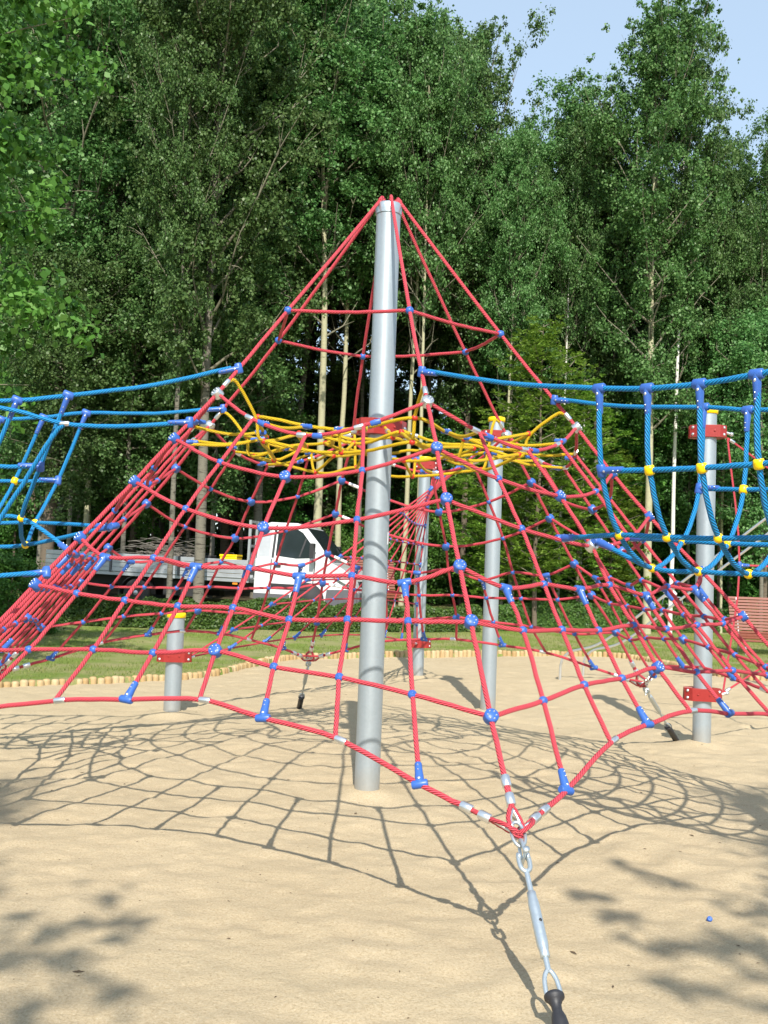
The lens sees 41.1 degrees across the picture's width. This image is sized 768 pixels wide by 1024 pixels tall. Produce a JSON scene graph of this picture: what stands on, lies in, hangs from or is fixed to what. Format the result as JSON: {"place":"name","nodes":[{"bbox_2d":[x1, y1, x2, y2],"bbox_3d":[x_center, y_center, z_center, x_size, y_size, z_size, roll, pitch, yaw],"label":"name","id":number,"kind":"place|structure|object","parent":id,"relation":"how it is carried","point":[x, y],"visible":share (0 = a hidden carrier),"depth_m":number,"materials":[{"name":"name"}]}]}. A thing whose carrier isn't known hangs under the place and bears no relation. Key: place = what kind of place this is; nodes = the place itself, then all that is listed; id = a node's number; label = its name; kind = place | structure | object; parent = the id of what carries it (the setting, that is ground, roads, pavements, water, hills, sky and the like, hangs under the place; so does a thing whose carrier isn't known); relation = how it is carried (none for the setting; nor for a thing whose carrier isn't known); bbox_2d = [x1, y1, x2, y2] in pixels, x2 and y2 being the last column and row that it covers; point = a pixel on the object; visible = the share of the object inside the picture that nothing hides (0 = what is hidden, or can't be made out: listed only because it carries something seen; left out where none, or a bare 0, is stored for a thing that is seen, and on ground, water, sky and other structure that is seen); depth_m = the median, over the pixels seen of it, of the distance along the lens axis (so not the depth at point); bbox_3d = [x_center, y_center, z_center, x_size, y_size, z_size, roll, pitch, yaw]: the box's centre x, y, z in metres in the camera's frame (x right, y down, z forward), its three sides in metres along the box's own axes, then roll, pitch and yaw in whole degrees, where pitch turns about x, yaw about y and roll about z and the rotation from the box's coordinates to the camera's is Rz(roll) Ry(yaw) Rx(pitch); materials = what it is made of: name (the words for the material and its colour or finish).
{"place":"outdoors","nodes":[
{"label":"outdoors","id":0,"kind":"place"},
{"bbox_2d":[0,656,767,1023],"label":"sand","id":1,"kind":"structure","parent":0,"point":[174,832],"depth_m":5.76,"materials":[{"name":"sand"}]},
{"bbox_2d":[156,613,191,711],"bbox_3d":[-2.261,1.819,10.987,0.370,1.482,0.242,3,-3,-9],"label":"pole","id":2,"kind":"object","parent":1,"relation":"on","point":[173,673],"visible":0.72,"depth_m":10.92,"materials":[{"name":"grey metal"}]},
{"bbox_2d":[354,200,406,790],"bbox_3d":[-0.050,0.057,7.538,0.385,4.760,0.241,4,-4,-28],"label":"mast","id":3,"kind":"object","parent":1,"relation":"on","point":[375,563],"visible":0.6,"depth_m":7.47,"materials":[{"name":"grey metal"}]},
{"bbox_2d":[182,378,574,478],"bbox_3d":[-0.016,-0.577,7.533,2.872,0.528,2.718,2,-3,-3],"label":"rope web","id":4,"kind":"object","parent":3,"relation":"attached to","point":[516,455],"visible":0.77,"depth_m":7.25,"materials":[{"name":"fabric"}]},
{"bbox_2d":[0,194,767,838],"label":"climbing net","id":5,"kind":"object","parent":3,"relation":"attached to","point":[62,566],"visible":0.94,"depth_m":6.26,"materials":[{"name":"fabric"}]},
{"bbox_2d":[0,363,242,578],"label":"rope bridge","id":6,"kind":"structure","parent":5,"relation":"attached to","point":[37,464],"depth_m":6.65,"materials":[{"name":"fabric"}]},
{"bbox_2d":[417,366,767,578],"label":"rope bridge","id":7,"kind":"structure","parent":5,"relation":"attached to","point":[759,463],"depth_m":5.38,"materials":[{"name":"fabric"}]},
{"bbox_2d":[406,456,436,675],"bbox_3d":[0.574,1.041,15.873,0.370,3.814,0.242,3,-3,-13],"label":"pole","id":8,"kind":"object","parent":1,"relation":"on","point":[420,646],"visible":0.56,"depth_m":15.81,"materials":[{"name":"grey metal"}]},
{"bbox_2d":[192,444,487,657],"bbox_3d":[0.267,0.495,12.947,2.273,2.721,5.529,0,-4,29],"label":"climbing net","id":9,"kind":"object","parent":8,"relation":"attached to","point":[430,493],"visible":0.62,"depth_m":12.85,"materials":[{"name":"red fabric"}]},
{"bbox_2d":[480,416,511,709],"bbox_3d":[1.281,0.809,12.164,0.365,3.899,0.241,3,-3,-11],"label":"pole","id":10,"kind":"object","parent":1,"relation":"on","point":[492,569],"visible":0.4,"depth_m":12.10,"materials":[{"name":"grey metal"}]},
{"bbox_2d":[509,820,568,1023],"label":"turnbuckle anchor","id":11,"kind":"object","parent":1,"relation":"on","point":[554,998],"visible":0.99,"depth_m":3.83,"materials":[{"name":"silver metal"}]},
{"bbox_2d":[639,682,679,740],"bbox_3d":[2.695,1.988,9.945,0.074,0.792,1.592,0,-4,28],"label":"turnbuckle anchor","id":12,"kind":"object","parent":1,"relation":"on","point":[670,731],"visible":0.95,"depth_m":9.83,"materials":[{"name":"silver metal"}]},
{"bbox_2d":[559,517,767,679],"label":"climbing rails","id":13,"kind":"object","parent":1,"relation":"on","point":[661,598],"visible":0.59,"depth_m":15.88,"materials":[{"name":"metal"}]},
{"bbox_2d":[683,410,726,742],"bbox_3d":[3.224,0.833,10.310,0.370,3.780,0.242,2,-3,9],"label":"pole","id":14,"kind":"object","parent":1,"relation":"on","point":[698,694],"visible":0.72,"depth_m":10.25,"materials":[{"name":"grey metal"}]},
{"bbox_2d":[722,432,767,695],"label":"climbing net","id":15,"kind":"object","parent":14,"relation":"attached to","point":[727,690],"visible":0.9,"depth_m":10.32,"materials":[{"name":"red fabric"}]},
{"bbox_2d":[0,581,767,685],"bbox_3d":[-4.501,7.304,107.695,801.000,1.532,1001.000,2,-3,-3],"label":"grass","id":16,"kind":"structure","parent":0,"point":[195,640],"depth_m":20.62,"materials":[{"name":"plant"}]},
{"bbox_2d":[0,0,63,508],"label":"tree","id":17,"kind":"object","parent":16,"relation":"on","point":[33,112],"visible":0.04,"depth_m":34.09,"materials":[{"name":"green plant"}]},
{"bbox_2d":[0,546,64,635],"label":"shrub","id":18,"kind":"object","parent":16,"relation":"on","point":[10,586],"visible":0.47,"depth_m":19.76,"materials":[{"name":"green plant"}]},
{"bbox_2d":[0,363,71,578],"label":"young tree","id":19,"kind":"object","parent":16,"relation":"on","point":[15,528],"visible":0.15,"depth_m":30.90,"materials":[{"name":"green plant"}]},
{"bbox_2d":[4,512,73,582],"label":"shrub","id":20,"kind":"object","parent":16,"relation":"on","point":[34,537],"visible":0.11,"depth_m":32.36,"materials":[{"name":"green plant"}]},
{"bbox_2d":[2,1,78,521],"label":"tree","id":21,"kind":"object","parent":16,"relation":"on","point":[32,105],"visible":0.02,"depth_m":34.28,"materials":[{"name":"green plant"}]},
{"bbox_2d":[0,0,129,531],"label":"tree","id":22,"kind":"object","parent":16,"relation":"on","point":[19,295],"visible":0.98,"depth_m":13.94,"materials":[{"name":"green plant"}]},
{"bbox_2d":[29,518,119,584],"bbox_3d":[-10.492,1.353,34.113,4.293,2.738,2.869,2,-3,5],"label":"shrub","id":23,"kind":"object","parent":16,"relation":"on","point":[74,529],"visible":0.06,"depth_m":33.55,"materials":[{"name":"green plant"}]},
{"bbox_2d":[0,181,151,577],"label":"young tree","id":24,"kind":"object","parent":16,"relation":"on","point":[8,445],"visible":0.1,"depth_m":28.02,"materials":[{"name":"green plant"}]},
{"bbox_2d":[0,224,168,582],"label":"young tree","id":25,"kind":"object","parent":16,"relation":"on","point":[63,261],"visible":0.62,"depth_m":25.98,"materials":[{"name":"green plant"}]},
{"bbox_2d":[37,1,161,590],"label":"tree","id":26,"kind":"object","parent":16,"relation":"on","point":[50,107],"visible":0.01,"depth_m":29.73,"materials":[{"name":"green plant"}]},
{"bbox_2d":[63,382,137,549],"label":"young tree","id":27,"kind":"object","parent":16,"relation":"on","point":[97,510],"visible":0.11,"depth_m":32.36,"materials":[{"name":"green plant"}]},
{"bbox_2d":[25,0,181,591],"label":"tree","id":28,"kind":"object","parent":16,"relation":"on","point":[126,134],"visible":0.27,"depth_m":27.61,"materials":[{"name":"green plant"}]},
{"bbox_2d":[72,518,155,583],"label":"shrub","id":29,"kind":"object","parent":16,"relation":"on","point":[116,544],"visible":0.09,"depth_m":35.15,"materials":[{"name":"green plant"}]},
{"bbox_2d":[0,0,248,582],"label":"tree","id":30,"kind":"object","parent":16,"relation":"on","point":[112,11],"visible":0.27,"depth_m":26.79,"materials":[{"name":"green plant"}]},
{"bbox_2d":[91,344,211,553],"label":"young tree","id":31,"kind":"object","parent":16,"relation":"on","point":[163,507],"visible":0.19,"depth_m":29.61,"materials":[{"name":"green plant"}]},
{"bbox_2d":[35,193,281,595],"bbox_3d":[-6.397,-3.283,27.774,6.355,11.695,6.389,4,-4,-32],"label":"young tree","id":32,"kind":"object","parent":16,"relation":"on","point":[133,466],"visible":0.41,"depth_m":27.10,"materials":[{"name":"green plant"}]},
{"bbox_2d":[145,522,192,554],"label":"shrub","id":33,"kind":"object","parent":16,"relation":"on","point":[176,532],"visible":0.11,"depth_m":35.92,"materials":[{"name":"green plant"}]},
{"bbox_2d":[97,0,282,599],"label":"tree","id":34,"kind":"object","parent":16,"relation":"on","point":[160,73],"visible":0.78,"depth_m":23.89,"materials":[{"name":"green plant"}]},
{"bbox_2d":[45,520,362,615],"bbox_3d":[-4.349,1.338,25.998,8.181,2.275,2.620,2,-3,12],"label":"flatbed truck","id":35,"kind":"object","parent":16,"relation":"on","point":[299,546],"visible":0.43,"depth_m":24.79,"materials":[{"name":"white paint"}]},
{"bbox_2d":[102,535,230,575],"bbox_3d":[-5.463,1.121,26.100,3.744,1.119,1.257,1,-3,12],"label":"brushwood pile","id":36,"kind":"object","parent":35,"relation":"on","point":[164,548],"visible":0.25,"depth_m":26.10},
{"bbox_2d":[103,20,313,591],"bbox_3d":[-5.184,-7.501,32.971,7.424,20.684,7.232,4,-4,-31],"label":"tree","id":37,"kind":"object","parent":16,"relation":"on","point":[225,531],"depth_m":33.20,"materials":[{"name":"green plant"}]},
{"bbox_2d":[83,187,335,598],"bbox_3d":[-4.812,-3.392,27.822,6.572,12.030,6.536,1,-4,22],"label":"young tree","id":38,"kind":"object","parent":16,"relation":"on","point":[276,284],"visible":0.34,"depth_m":27.44,"materials":[{"name":"green plant"}]},
{"bbox_2d":[131,293,299,553],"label":"young tree","id":39,"kind":"object","parent":16,"relation":"on","point":[185,502],"visible":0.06,"depth_m":32.26,"materials":[{"name":"green plant"}]},
{"bbox_2d":[184,524,247,564],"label":"shrub","id":40,"kind":"object","parent":16,"relation":"on","point":[234,549],"visible":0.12,"depth_m":35.47,"materials":[{"name":"green plant"}]},
{"bbox_2d":[93,0,344,602],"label":"tree","id":41,"kind":"object","parent":16,"relation":"on","point":[211,238],"visible":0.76,"depth_m":24.36,"materials":[{"name":"green plant"}]},
{"bbox_2d":[83,0,391,598],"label":"tree","id":42,"kind":"object","parent":16,"relation":"on","point":[259,493],"visible":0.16,"depth_m":29.42,"materials":[{"name":"green plant"}]},
{"bbox_2d":[6,591,481,631],"bbox_3d":[-4.312,2.259,23.264,14.489,0.880,1.987,3,-3,-15],"label":"hedge","id":43,"kind":"object","parent":16,"relation":"on","point":[86,605],"visible":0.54,"depth_m":22.75,"materials":[{"name":"green plant"}]},
{"bbox_2d":[159,293,334,557],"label":"young tree","id":44,"kind":"object","parent":16,"relation":"on","point":[299,350],"visible":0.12,"depth_m":31.00,"materials":[{"name":"green plant"}]},
{"bbox_2d":[25,337,518,549],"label":"wood","id":45,"kind":"object","parent":16,"relation":"on","point":[316,373],"visible":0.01,"depth_m":63.74,"materials":[{"name":"green plant"}]},
{"bbox_2d":[233,385,331,540],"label":"young tree","id":46,"kind":"object","parent":16,"relation":"on","point":[284,516],"visible":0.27,"depth_m":32.65,"materials":[{"name":"green plant"}]},
{"bbox_2d":[235,0,417,521],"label":"tree","id":47,"kind":"object","parent":16,"relation":"on","point":[302,381],"visible":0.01,"depth_m":33.14,"materials":[{"name":"green plant"}]},
{"bbox_2d":[247,0,438,528],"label":"tree","id":48,"kind":"object","parent":16,"relation":"on","point":[373,116],"visible":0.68,"depth_m":28.51,"materials":[{"name":"green plant"}]},
{"bbox_2d":[279,357,412,534],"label":"sapling","id":49,"kind":"object","parent":16,"relation":"on","point":[335,377],"visible":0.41,"depth_m":35.31,"materials":[{"name":"green plant"}]},
{"bbox_2d":[285,74,408,523],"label":"tree","id":50,"kind":"object","parent":16,"relation":"on","point":[308,379],"depth_m":38.08,"materials":[{"name":"green plant"}]},
{"bbox_2d":[266,0,434,546],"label":"tree","id":51,"kind":"object","parent":16,"relation":"on","point":[363,22],"visible":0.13,"depth_m":30.66,"materials":[{"name":"green plant"}]},
{"bbox_2d":[291,348,414,488],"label":"sapling","id":52,"kind":"object","parent":16,"relation":"on","point":[351,361],"visible":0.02,"depth_m":43.49,"materials":[{"name":"green plant"}]},
{"bbox_2d":[299,0,414,522],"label":"tree","id":53,"kind":"object","parent":16,"relation":"on","point":[396,13],"depth_m":42.41,"materials":[{"name":"green plant"}]},
{"bbox_2d":[320,151,412,545],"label":"tree","id":54,"kind":"object","parent":16,"relation":"on","point":[361,337],"visible":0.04,"depth_m":34.16,"materials":[{"name":"green plant"}]},
{"bbox_2d":[325,415,412,544],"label":"young tree","id":55,"kind":"object","parent":16,"relation":"on","point":[397,498],"visible":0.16,"depth_m":35.52,"materials":[{"name":"green plant"}]},
{"bbox_2d":[349,559,401,606],"bbox_3d":[-0.273,1.973,27.346,1.300,1.366,1.030,3,-3,-15],"label":"slatted bench","id":56,"kind":"object","parent":16,"relation":"on","point":[390,586],"visible":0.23,"depth_m":27.72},
{"bbox_2d":[0,650,767,687],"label":"log edging","id":57,"kind":"object","parent":16,"relation":"on","point":[247,664],"visible":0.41,"depth_m":17.51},
{"bbox_2d":[294,0,474,534],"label":"tree","id":58,"kind":"object","parent":16,"relation":"on","point":[334,316],"visible":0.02,"depth_m":36.16,"materials":[{"name":"green plant"}]},
{"bbox_2d":[329,387,449,533],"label":"sapling","id":59,"kind":"object","parent":16,"relation":"on","point":[400,402],"visible":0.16,"depth_m":35.94,"materials":[{"name":"green plant"}]},
{"bbox_2d":[319,159,465,392],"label":"tree","id":60,"kind":"object","parent":16,"relation":"on","point":[398,350],"visible":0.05,"depth_m":34.25,"materials":[{"name":"green plant"}]},
{"bbox_2d":[387,511,454,605],"bbox_3d":[0.898,1.450,31.103,2.645,3.171,3.720,3,-3,-12],"label":"shrub","id":61,"kind":"object","parent":16,"relation":"on","point":[436,555],"visible":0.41,"depth_m":30.40,"materials":[{"name":"green plant"}]},
{"bbox_2d":[338,15,505,605],"bbox_3d":[1.111,-5.878,30.205,5.041,17.792,4.546,1,-4,19],"label":"tree","id":62,"kind":"object","parent":16,"relation":"on","point":[416,281],"visible":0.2,"depth_m":29.68,"materials":[{"name":"green plant"}]},
{"bbox_2d":[368,140,483,522],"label":"tree","id":63,"kind":"object","parent":16,"relation":"on","point":[434,361],"visible":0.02,"depth_m":34.69,"materials":[{"name":"green plant"}]},
{"bbox_2d":[394,137,469,514],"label":"tree","id":64,"kind":"object","parent":16,"relation":"on","point":[399,382],"visible":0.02,"depth_m":39.60,"materials":[{"name":"green plant"}]},
{"bbox_2d":[355,0,510,607],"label":"tree","id":65,"kind":"object","parent":16,"relation":"on","point":[435,55],"visible":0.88,"depth_m":28.37,"materials":[{"name":"green plant"}]},
{"bbox_2d":[392,393,487,579],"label":"young tree","id":66,"kind":"object","parent":16,"relation":"on","point":[453,425],"visible":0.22,"depth_m":32.00,"materials":[{"name":"green plant"}]},
{"bbox_2d":[399,141,488,542],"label":"tree","id":67,"kind":"object","parent":16,"relation":"on","point":[436,346],"visible":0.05,"depth_m":33.89,"materials":[{"name":"green plant"}]},
{"bbox_2d":[407,519,527,605],"bbox_3d":[2.348,1.663,32.277,5.152,3.286,3.442,0,-4,34],"label":"shrub","id":68,"kind":"object","parent":16,"relation":"on","point":[455,575],"visible":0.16,"depth_m":31.39,"materials":[{"name":"green plant"}]},
{"bbox_2d":[423,2,555,604],"bbox_3d":[3.279,-6.448,31.694,4.960,19.193,4.832,0,-4,28],"label":"tree","id":69,"kind":"object","parent":16,"relation":"on","point":[490,79],"visible":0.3,"depth_m":31.26,"materials":[{"name":"green plant"}]},
{"bbox_2d":[432,422,546,602],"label":"young tree","id":70,"kind":"object","parent":16,"relation":"on","point":[459,480],"visible":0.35,"depth_m":27.01,"materials":[{"name":"green plant"}]},
{"bbox_2d":[446,520,562,604],"bbox_3d":[3.685,1.554,31.121,3.720,3.171,2.645,3,-3,-10],"label":"shrub","id":71,"kind":"object","parent":16,"relation":"on","point":[472,600],"visible":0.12,"depth_m":30.89,"materials":[{"name":"green plant"}]},
{"bbox_2d":[435,91,586,596],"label":"tree","id":72,"kind":"object","parent":16,"relation":"on","point":[498,341],"visible":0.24,"depth_m":29.93,"materials":[{"name":"green plant"}]},
{"bbox_2d":[459,106,579,610],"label":"tree","id":73,"kind":"object","parent":16,"relation":"on","point":[512,151],"visible":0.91,"depth_m":28.82,"materials":[{"name":"green plant"}]},
{"bbox_2d":[429,278,633,521],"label":"young tree","id":74,"kind":"object","parent":16,"relation":"on","point":[484,403],"visible":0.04,"depth_m":32.97,"materials":[{"name":"green plant"}]},
{"bbox_2d":[460,314,618,628],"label":"young tree","id":75,"kind":"object","parent":16,"relation":"on","point":[543,341],"visible":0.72,"depth_m":26.18,"materials":[{"name":"green plant"}]},
{"bbox_2d":[515,523,590,602],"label":"shrub","id":76,"kind":"object","parent":16,"relation":"on","point":[564,594],"visible":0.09,"depth_m":31.68,"materials":[{"name":"green plant"}]},
{"bbox_2d":[482,53,640,608],"bbox_3d":[5.439,-5.652,31.222,5.429,17.760,5.326,4,-4,-29],"label":"tree","id":77,"kind":"object","parent":16,"relation":"on","point":[568,109],"visible":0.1,"depth_m":31.03,"materials":[{"name":"green plant"}]},
{"bbox_2d":[531,122,616,613],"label":"tree","id":78,"kind":"object","parent":16,"relation":"on","point":[559,274],"visible":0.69,"depth_m":29.42,"materials":[{"name":"green plant"}]},
{"bbox_2d":[526,371,640,619],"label":"young tree","id":79,"kind":"object","parent":16,"relation":"on","point":[577,580],"visible":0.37,"depth_m":27.68,"materials":[{"name":"green plant"}]},
{"bbox_2d":[552,123,628,608],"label":"tree","id":80,"kind":"object","parent":16,"relation":"on","point":[596,296],"visible":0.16,"depth_m":30.12,"materials":[{"name":"green plant"}]},
{"bbox_2d":[513,319,667,530],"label":"young tree","id":81,"kind":"object","parent":16,"relation":"on","point":[609,435],"visible":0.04,"depth_m":32.56,"materials":[{"name":"green plant"}]},
{"bbox_2d":[486,75,698,613],"bbox_3d":[6.035,-4.806,30.317,6.520,16.105,4.194,2,-3,-2],"label":"tree","id":82,"kind":"object","parent":16,"relation":"on","point":[608,379],"visible":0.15,"depth_m":30.02,"materials":[{"name":"green plant"}]},
{"bbox_2d":[562,541,640,605],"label":"shrub","id":83,"kind":"object","parent":16,"relation":"on","point":[624,594],"visible":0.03,"depth_m":31.85,"materials":[{"name":"green plant"}]},
{"bbox_2d":[564,447,661,604],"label":"young tree","id":84,"kind":"object","parent":16,"relation":"on","point":[625,510],"visible":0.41,"depth_m":28.18,"materials":[{"name":"green plant"}]},
{"bbox_2d":[545,344,684,600],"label":"young tree","id":85,"kind":"object","parent":16,"relation":"on","point":[625,444],"visible":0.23,"depth_m":30.78,"materials":[{"name":"green plant"}]},
{"bbox_2d":[498,597,767,632],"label":"hedge","id":86,"kind":"object","parent":16,"relation":"on","point":[574,613],"visible":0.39,"depth_m":27.30,"materials":[{"name":"green plant"}]},
{"bbox_2d":[586,519,689,605],"bbox_3d":[8.082,1.739,33.502,4.092,3.488,2.910,2,-3,-4],"label":"shrub","id":87,"kind":"object","parent":16,"relation":"on","point":[660,593],"visible":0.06,"depth_m":32.92,"materials":[{"name":"green plant"}]},
{"bbox_2d":[554,0,739,633],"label":"tree","id":88,"kind":"object","parent":16,"relation":"on","point":[644,228],"visible":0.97,"depth_m":27.88,"materials":[{"name":"green plant"}]},
{"bbox_2d":[613,290,695,542],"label":"young tree","id":89,"kind":"object","parent":16,"relation":"on","point":[641,326],"visible":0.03,"depth_m":34.03,"materials":[{"name":"green plant"}]},
{"bbox_2d":[636,531,724,612],"bbox_3d":[9.415,2.025,34.101,3.586,3.423,5.367,2,-3,0],"label":"shrub","id":90,"kind":"object","parent":16,"relation":"on","point":[661,554],"visible":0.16,"depth_m":32.81,"materials":[{"name":"green plant"}]},
{"bbox_2d":[606,3,757,632],"bbox_3d":[8.433,-5.543,29.167,4.054,18.504,3.656,2,-3,1],"label":"tree","id":91,"kind":"object","parent":16,"relation":"on","point":[719,116],"visible":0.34,"depth_m":28.77,"materials":[{"name":"green plant"}]},
{"bbox_2d":[607,282,767,602],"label":"young tree","id":92,"kind":"object","parent":16,"relation":"on","point":[685,509],"visible":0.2,"depth_m":31.09,"materials":[{"name":"green plant"}]},
{"bbox_2d":[652,522,752,612],"bbox_3d":[10.244,1.866,33.552,4.092,3.488,2.910,0,-4,36],"label":"shrub","id":93,"kind":"object","parent":16,"relation":"on","point":[725,602],"visible":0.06,"depth_m":32.62,"materials":[{"name":"green plant"}]},
{"bbox_2d":[640,123,767,607],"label":"tree","id":94,"kind":"object","parent":16,"relation":"on","point":[742,167],"visible":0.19,"depth_m":30.10,"materials":[{"name":"green plant"}]},
{"bbox_2d":[653,292,767,631],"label":"young tree","id":95,"kind":"object","parent":16,"relation":"on","point":[747,340],"visible":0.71,"depth_m":28.43,"materials":[{"name":"green plant"}]},
{"bbox_2d":[658,279,767,595],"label":"young tree","id":96,"kind":"object","parent":16,"relation":"on","point":[725,527],"depth_m":32.46,"materials":[{"name":"green plant"}]},
{"bbox_2d":[683,165,766,632],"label":"tree","id":97,"kind":"object","parent":16,"relation":"on","point":[734,303],"visible":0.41,"depth_m":29.77,"materials":[{"name":"green plant"}]},
{"bbox_2d":[695,521,767,606],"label":"shrub","id":98,"kind":"object","parent":16,"relation":"on","point":[755,593],"visible":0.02,"depth_m":32.61,"materials":[{"name":"green plant"}]},
{"bbox_2d":[708,107,767,609],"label":"tree","id":99,"kind":"object","parent":16,"relation":"on","point":[762,196],"visible":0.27,"depth_m":29.91,"materials":[{"name":"green plant"}]},
{"bbox_2d":[713,546,767,606],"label":"shrub","id":100,"kind":"object","parent":16,"relation":"on","point":[748,582],"visible":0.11,"depth_m":32.35,"materials":[{"name":"green plant"}]},
{"bbox_2d":[728,596,767,654],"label":"slatted bench","id":101,"kind":"object","parent":16,"relation":"on","point":[748,605],"visible":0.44,"depth_m":23.53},
{"bbox_2d":[143,0,767,550],"label":"sky","id":102,"kind":"structure","parent":0,"point":[577,34],"materials":[{"name":"blue"}]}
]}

